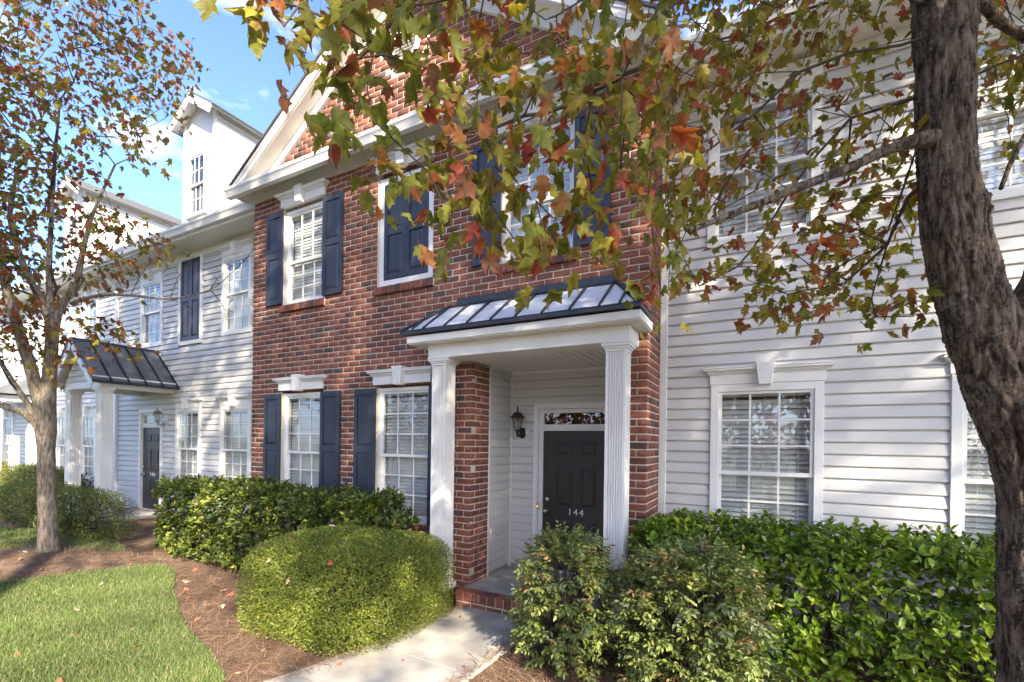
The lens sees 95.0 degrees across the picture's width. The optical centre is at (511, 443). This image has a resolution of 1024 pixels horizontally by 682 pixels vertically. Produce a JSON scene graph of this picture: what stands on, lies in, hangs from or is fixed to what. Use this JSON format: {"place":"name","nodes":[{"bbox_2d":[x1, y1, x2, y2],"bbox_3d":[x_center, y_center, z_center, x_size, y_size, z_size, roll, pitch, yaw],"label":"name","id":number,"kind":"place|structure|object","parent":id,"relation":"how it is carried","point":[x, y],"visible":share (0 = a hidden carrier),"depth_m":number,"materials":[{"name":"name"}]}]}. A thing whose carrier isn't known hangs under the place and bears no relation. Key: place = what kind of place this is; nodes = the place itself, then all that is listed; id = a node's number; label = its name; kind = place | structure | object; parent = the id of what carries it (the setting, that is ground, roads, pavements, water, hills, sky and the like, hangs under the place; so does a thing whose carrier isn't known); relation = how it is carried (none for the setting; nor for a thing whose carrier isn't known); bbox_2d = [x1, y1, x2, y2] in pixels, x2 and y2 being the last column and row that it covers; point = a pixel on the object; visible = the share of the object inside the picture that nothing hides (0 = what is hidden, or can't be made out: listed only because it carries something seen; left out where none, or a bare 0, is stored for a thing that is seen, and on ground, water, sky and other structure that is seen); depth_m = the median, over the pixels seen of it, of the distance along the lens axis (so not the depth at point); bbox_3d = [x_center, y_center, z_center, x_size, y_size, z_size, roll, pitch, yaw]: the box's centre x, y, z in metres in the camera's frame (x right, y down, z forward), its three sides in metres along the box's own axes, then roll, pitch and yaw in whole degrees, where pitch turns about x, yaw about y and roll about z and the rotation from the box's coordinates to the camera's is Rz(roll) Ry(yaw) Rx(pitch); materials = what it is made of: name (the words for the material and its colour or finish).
{"place":"outdoors","nodes":[
{"label":"outdoors","id":0,"kind":"place"},
{"bbox_2d":[0,563,228,681],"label":"lawn","id":1,"kind":"structure","parent":0,"point":[178,675],"depth_m":4.46,"materials":[{"name":"plant"}]},
{"bbox_2d":[0,0,770,287],"label":"sky","id":2,"kind":"structure","parent":0,"point":[244,86],"materials":[{"name":"blue"}]},
{"bbox_2d":[264,605,533,681],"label":"walkway","id":3,"kind":"structure","parent":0,"point":[437,651],"depth_m":4.03,"materials":[{"name":"concrete"}]},
{"bbox_2d":[0,497,994,681],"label":"mulch bed","id":4,"kind":"object","parent":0,"point":[68,560],"visible":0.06,"depth_m":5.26,"materials":[{"name":"brown soil"}]},
{"bbox_2d":[0,461,16,493],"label":"golden shrub","id":5,"kind":"object","parent":4,"relation":"on","point":[4,463],"visible":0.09,"depth_m":12.30,"materials":[{"name":"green plant"}]},
{"bbox_2d":[0,462,83,503],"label":"boxwood shrub","id":6,"kind":"object","parent":4,"relation":"on","point":[8,477],"visible":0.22,"depth_m":11.24,"materials":[{"name":"green plant"}]},
{"bbox_2d":[0,529,109,543],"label":"lawn strip","id":7,"kind":"object","parent":4,"relation":"on","point":[24,535],"visible":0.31,"depth_m":7.34,"materials":[{"name":"plant"}]},
{"bbox_2d":[19,471,93,505],"bbox_3d":[-11.065,1.175,11.401,3.853,1.095,0.662,1,0,28],"label":"clipped hedge","id":8,"kind":"object","parent":4,"relation":"on","point":[83,478],"visible":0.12,"depth_m":10.80,"materials":[{"name":"green plant"}]},
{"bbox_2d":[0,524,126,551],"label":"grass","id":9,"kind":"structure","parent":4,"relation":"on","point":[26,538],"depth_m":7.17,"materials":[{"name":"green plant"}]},
{"bbox_2d":[0,481,140,542],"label":"boxwood shrub","id":10,"kind":"object","parent":4,"relation":"on","point":[74,519],"visible":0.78,"depth_m":7.76,"materials":[{"name":"green plant"}]},
{"bbox_2d":[0,0,267,552],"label":"maple tree","id":11,"kind":"object","parent":4,"relation":"on","point":[40,414],"visible":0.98,"depth_m":6.47,"materials":[{"name":"orange plant"}]},
{"bbox_2d":[148,473,427,592],"bbox_3d":[-3.417,1.146,6.576,5.332,1.370,0.896,1,0,28],"label":"clipped hedge","id":12,"kind":"object","parent":4,"relation":"on","point":[187,534],"visible":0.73,"depth_m":6.42,"materials":[{"name":"green plant"}]},
{"bbox_2d":[233,522,455,658],"bbox_3d":[-1.702,1.362,4.932,2.055,1.020,1.751,1,0,28],"label":"boxwood shrub","id":13,"kind":"object","parent":4,"relation":"on","point":[333,599],"visible":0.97,"depth_m":4.41,"materials":[{"name":"green plant"}]},
{"bbox_2d":[501,520,629,681],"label":"nandina shrub","id":14,"kind":"object","parent":4,"relation":"on","point":[563,641],"visible":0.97,"depth_m":3.81,"materials":[{"name":"green plant"}]},
{"bbox_2d":[191,0,1023,681],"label":"maple tree","id":15,"kind":"object","parent":4,"relation":"on","point":[977,302],"visible":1,"depth_m":2.00,"materials":[{"name":"green plant"}]},
{"bbox_2d":[604,529,798,681],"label":"nandina shrub","id":16,"kind":"object","parent":4,"relation":"on","point":[694,659],"visible":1,"depth_m":3.30,"materials":[{"name":"green plant"}]},
{"bbox_2d":[624,507,996,681],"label":"clipped hedge","id":17,"kind":"object","parent":4,"relation":"on","point":[971,570],"visible":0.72,"depth_m":3.49,"materials":[{"name":"green plant"}]},
{"label":"ground","id":18,"kind":"structure","parent":0,"visible":0},
{"bbox_2d":[0,174,181,500],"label":"siding townhouse","id":19,"kind":"structure","parent":18,"relation":"on","point":[18,446],"depth_m":12.87,"materials":[{"name":"plastic"}]},
{"bbox_2d":[2,416,13,469],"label":"window","id":20,"kind":"structure","parent":19,"relation":"in","point":[7,452],"depth_m":14.04,"materials":[{"name":"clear glass"}]},
{"bbox_2d":[26,312,40,365],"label":"window","id":21,"kind":"structure","parent":19,"relation":"in","point":[30,341],"depth_m":13.15,"materials":[{"name":"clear glass"}]},
{"bbox_2d":[56,414,64,468],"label":"window","id":22,"kind":"structure","parent":19,"relation":"in","point":[59,445],"depth_m":12.30,"materials":[{"name":"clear glass"}]},
{"bbox_2d":[59,303,72,354],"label":"window","id":23,"kind":"structure","parent":19,"relation":"in","point":[66,323],"depth_m":12.22,"materials":[{"name":"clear glass"}]},
{"bbox_2d":[81,413,94,481],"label":"window","id":24,"kind":"structure","parent":19,"relation":"in","point":[88,434],"depth_m":11.63,"materials":[{"name":"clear glass"}]},
{"bbox_2d":[81,297,99,339],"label":"window","id":25,"kind":"structure","parent":19,"relation":"in","point":[87,313],"depth_m":11.62,"materials":[{"name":"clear glass"}]},
{"bbox_2d":[57,90,262,524],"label":"siding townhouse","id":26,"kind":"structure","parent":18,"relation":"on","point":[192,381],"depth_m":9.38,"materials":[{"name":"plastic"}]},
{"bbox_2d":[140,428,159,508],"bbox_3d":[-7.800,0.540,10.155,0.790,1.753,0.111,1,0,28],"label":"door","id":27,"kind":"structure","parent":26,"relation":"in","point":[151,436],"depth_m":10.19,"materials":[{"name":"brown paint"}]},
{"bbox_2d":[140,276,163,347],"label":"window","id":28,"kind":"structure","parent":26,"relation":"in","point":[157,282],"depth_m":10.22,"materials":[{"name":"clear glass"}]},
{"bbox_2d":[152,407,166,426],"bbox_3d":[-7.337,-0.549,9.741,0.201,0.423,0.243,1,0,28],"label":"wall lantern","id":29,"kind":"object","parent":26,"relation":"attached to","point":[164,421],"depth_m":9.73,"materials":[{"name":"grey metal"}]},
{"bbox_2d":[174,407,201,492],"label":"window","id":30,"kind":"structure","parent":26,"relation":"in","point":[192,436],"depth_m":9.55,"materials":[{"name":"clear glass"}]},
{"bbox_2d":[177,249,203,345],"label":"blind window","id":31,"kind":"structure","parent":26,"relation":"in","point":[190,322],"depth_m":9.40,"materials":[{"name":"blue paint"}]},
{"bbox_2d":[219,405,251,495],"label":"window","id":32,"kind":"structure","parent":26,"relation":"in","point":[239,444],"depth_m":8.82,"materials":[{"name":"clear glass"}]},
{"bbox_2d":[221,249,252,335],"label":"window","id":33,"kind":"structure","parent":26,"relation":"in","point":[240,294],"depth_m":8.80,"materials":[{"name":"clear glass"}]},
{"bbox_2d":[224,0,677,645],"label":"brick townhouse","id":34,"kind":"structure","parent":18,"relation":"on","point":[382,358],"depth_m":5.98,"materials":[{"name":"brick"},{"name":"asphalt shingle"},{"name":"navy paint"}]},
{"bbox_2d":[283,392,319,511],"bbox_3d":[-3.075,0.120,7.035,0.902,1.745,0.145,1,0,28],"label":"window","id":35,"kind":"structure","parent":34,"relation":"in","point":[306,424],"depth_m":7.12,"materials":[{"name":"clear glass"}]},
{"bbox_2d":[285,201,324,304],"bbox_3d":[-3.034,-2.805,7.035,0.902,1.435,0.145,1,0,28],"label":"window","id":36,"kind":"structure","parent":34,"relation":"in","point":[308,266],"depth_m":7.11,"materials":[{"name":"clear glass"}]},
{"bbox_2d":[377,386,427,523],"bbox_3d":[-1.369,0.143,6.131,0.902,1.745,0.145,1,0,28],"label":"window","id":37,"kind":"structure","parent":34,"relation":"in","point":[406,455],"depth_m":6.17,"materials":[{"name":"clear glass"}]},
{"bbox_2d":[379,163,433,286],"bbox_3d":[-1.361,-2.782,6.071,0.904,1.435,0.062,1,0,28],"label":"blind window","id":38,"kind":"structure","parent":34,"relation":"in","point":[397,264],"depth_m":6.07,"materials":[{"name":"blue paint"}]},
{"bbox_2d":[510,406,528,439],"bbox_3d":[0.083,-0.271,6.219,0.212,0.445,0.256,1,0,28],"label":"wall lantern","id":39,"kind":"object","parent":34,"relation":"attached to","point":[521,433],"depth_m":6.19,"materials":[{"name":"metal"}]},
{"bbox_2d":[502,119,574,263],"bbox_3d":[0.320,-2.761,5.258,0.902,1.440,0.145,1,0,28],"label":"window","id":40,"kind":"structure","parent":34,"relation":"in","point":[511,225],"depth_m":5.29,"materials":[{"name":"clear glass"}]},
{"bbox_2d":[542,431,604,575],"bbox_3d":[0.798,0.747,5.990,0.886,1.808,0.111,1,0,28],"label":"door","id":41,"kind":"structure","parent":34,"relation":"in","point":[573,479],"depth_m":6.01,"materials":[{"name":"paint"}]},
{"bbox_2d":[657,0,1023,676],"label":"siding townhouse","id":42,"kind":"structure","parent":18,"relation":"on","point":[757,420],"depth_m":4.41,"materials":[{"name":"plastic"}]},
{"bbox_2d":[707,79,821,248],"bbox_3d":[2.517,-2.750,4.728,0.988,1.450,0.145,1,0,28],"label":"window","id":43,"kind":"structure","parent":42,"relation":"in","point":[715,155],"depth_m":4.72,"materials":[{"name":"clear glass"}]},
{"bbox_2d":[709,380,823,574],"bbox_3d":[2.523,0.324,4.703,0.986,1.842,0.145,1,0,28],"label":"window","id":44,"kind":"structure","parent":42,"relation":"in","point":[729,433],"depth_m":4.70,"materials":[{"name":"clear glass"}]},
{"bbox_2d":[948,374,995,593],"bbox_3d":[4.195,0.344,3.816,0.986,1.850,0.145,1,0,28],"label":"window","id":45,"kind":"structure","parent":42,"relation":"in","point":[969,476],"depth_m":3.97,"materials":[{"name":"clear glass"}]},
{"bbox_2d":[977,18,1023,201],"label":"window","id":46,"kind":"structure","parent":42,"relation":"in","point":[991,137],"depth_m":3.93,"materials":[{"name":"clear glass"}]}
]}

